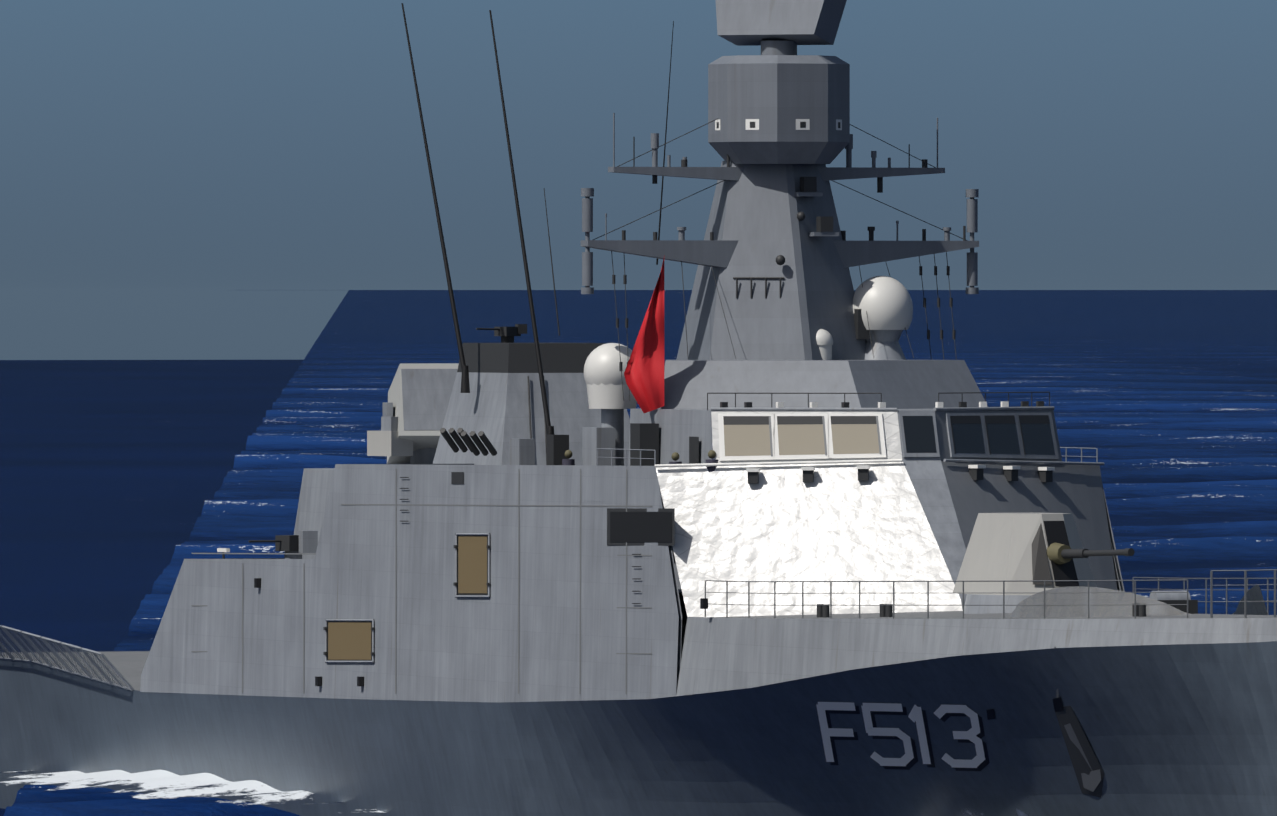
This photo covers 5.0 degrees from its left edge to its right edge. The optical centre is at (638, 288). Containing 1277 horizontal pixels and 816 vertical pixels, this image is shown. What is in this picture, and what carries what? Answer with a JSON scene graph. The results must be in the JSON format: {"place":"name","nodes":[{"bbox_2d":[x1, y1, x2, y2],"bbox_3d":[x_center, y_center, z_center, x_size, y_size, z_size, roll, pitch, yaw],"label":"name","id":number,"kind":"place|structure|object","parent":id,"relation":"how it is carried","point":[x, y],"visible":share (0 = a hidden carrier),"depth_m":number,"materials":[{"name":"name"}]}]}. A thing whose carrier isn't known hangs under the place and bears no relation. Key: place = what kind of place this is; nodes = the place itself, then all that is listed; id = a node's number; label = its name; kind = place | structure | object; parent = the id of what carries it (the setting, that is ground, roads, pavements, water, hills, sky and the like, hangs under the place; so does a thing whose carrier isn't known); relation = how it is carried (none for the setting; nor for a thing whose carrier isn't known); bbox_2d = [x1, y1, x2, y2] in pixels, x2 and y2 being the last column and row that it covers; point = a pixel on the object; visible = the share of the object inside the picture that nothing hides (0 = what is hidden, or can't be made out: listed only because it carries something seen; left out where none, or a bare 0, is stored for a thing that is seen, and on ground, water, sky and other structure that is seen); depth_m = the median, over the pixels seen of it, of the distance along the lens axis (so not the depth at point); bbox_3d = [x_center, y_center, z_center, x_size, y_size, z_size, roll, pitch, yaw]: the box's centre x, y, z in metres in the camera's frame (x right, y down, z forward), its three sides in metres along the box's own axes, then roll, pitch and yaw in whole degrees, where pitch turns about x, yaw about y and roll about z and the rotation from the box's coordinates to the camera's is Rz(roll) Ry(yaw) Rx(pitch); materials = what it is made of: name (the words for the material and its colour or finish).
{"place":"outdoors","nodes":[
{"label":"outdoors","id":0,"kind":"place"},
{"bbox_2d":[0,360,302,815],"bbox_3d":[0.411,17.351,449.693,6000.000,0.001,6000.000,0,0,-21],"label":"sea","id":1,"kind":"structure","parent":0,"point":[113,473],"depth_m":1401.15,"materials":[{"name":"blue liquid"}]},
{"bbox_2d":[0,611,1276,815],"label":"hull","id":2,"kind":"object","parent":1,"relation":"on","point":[1176,715],"visible":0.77,"depth_m":423.54,"materials":[{"name":"paint"}]},
{"bbox_2d":[140,360,1124,702],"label":"superstructure","id":3,"kind":"object","parent":2,"relation":"on","point":[874,486],"visible":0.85,"depth_m":434.13,"materials":[{"name":"paint"}]},
{"bbox_2d":[367,3,717,471],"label":"funnel and gear","id":4,"kind":"object","parent":3,"relation":"on","point":[507,400],"visible":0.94,"depth_m":457.08,"materials":[{"name":"grey paint"}]},
{"bbox_2d":[624,259,663,412],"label":"ensign","id":5,"kind":"object","parent":3,"relation":"on","point":[644,374],"visible":1,"depth_m":433.97,"materials":[{"name":"red fabric"}]},
{"bbox_2d":[581,0,978,465],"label":"mast","id":6,"kind":"object","parent":3,"relation":"on","point":[777,251],"visible":0.92,"depth_m":438.45,"materials":[{"name":"metal"}]},
{"bbox_2d":[0,392,1276,690],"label":"deck railings","id":7,"kind":"object","parent":2,"relation":"on","point":[1088,602],"visible":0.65,"depth_m":417.05,"materials":[{"name":"metal"}]},
{"bbox_2d":[191,469,1103,797],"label":"hull fittings","id":8,"kind":"object","parent":2,"relation":"on","point":[353,639],"visible":0.79,"depth_m":428.75,"materials":[{"name":"grey paint"}]},
{"bbox_2d":[323,118,1197,662],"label":"rigging and clutter","id":9,"kind":"object","parent":2,"relation":"on","point":[823,610],"visible":0.58,"depth_m":438.00,"materials":[{"name":"grey paint"}]},
{"bbox_2d":[953,513,1134,613],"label":"gun","id":10,"kind":"object","parent":2,"relation":"on","point":[1025,546],"visible":0.83,"depth_m":419.61,"materials":[{"name":"paint"}]},
{"bbox_2d":[0,0,1276,359],"label":"sky","id":11,"kind":"structure","parent":0,"point":[180,179],"materials":[{"name":"blue"}]},
{"bbox_2d":[4,290,1276,815],"bbox_3d":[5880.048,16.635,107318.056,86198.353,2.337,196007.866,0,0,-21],"label":"sea water","id":12,"kind":"structure","parent":0,"point":[1164,402],"depth_m":2197.67,"materials":[{"name":"blue liquid"}]},
{"bbox_2d":[0,770,381,812],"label":"bow wave foam","id":13,"kind":"object","parent":12,"relation":"on","point":[152,780],"visible":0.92,"depth_m":468.02,"materials":[{"name":"white"}]},
{"bbox_2d":[963,804,1036,815],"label":"bow spray","id":14,"kind":"object","parent":12,"relation":"on","point":[1020,813],"visible":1,"depth_m":413.40,"materials":[{"name":"white liquid"}]}
]}

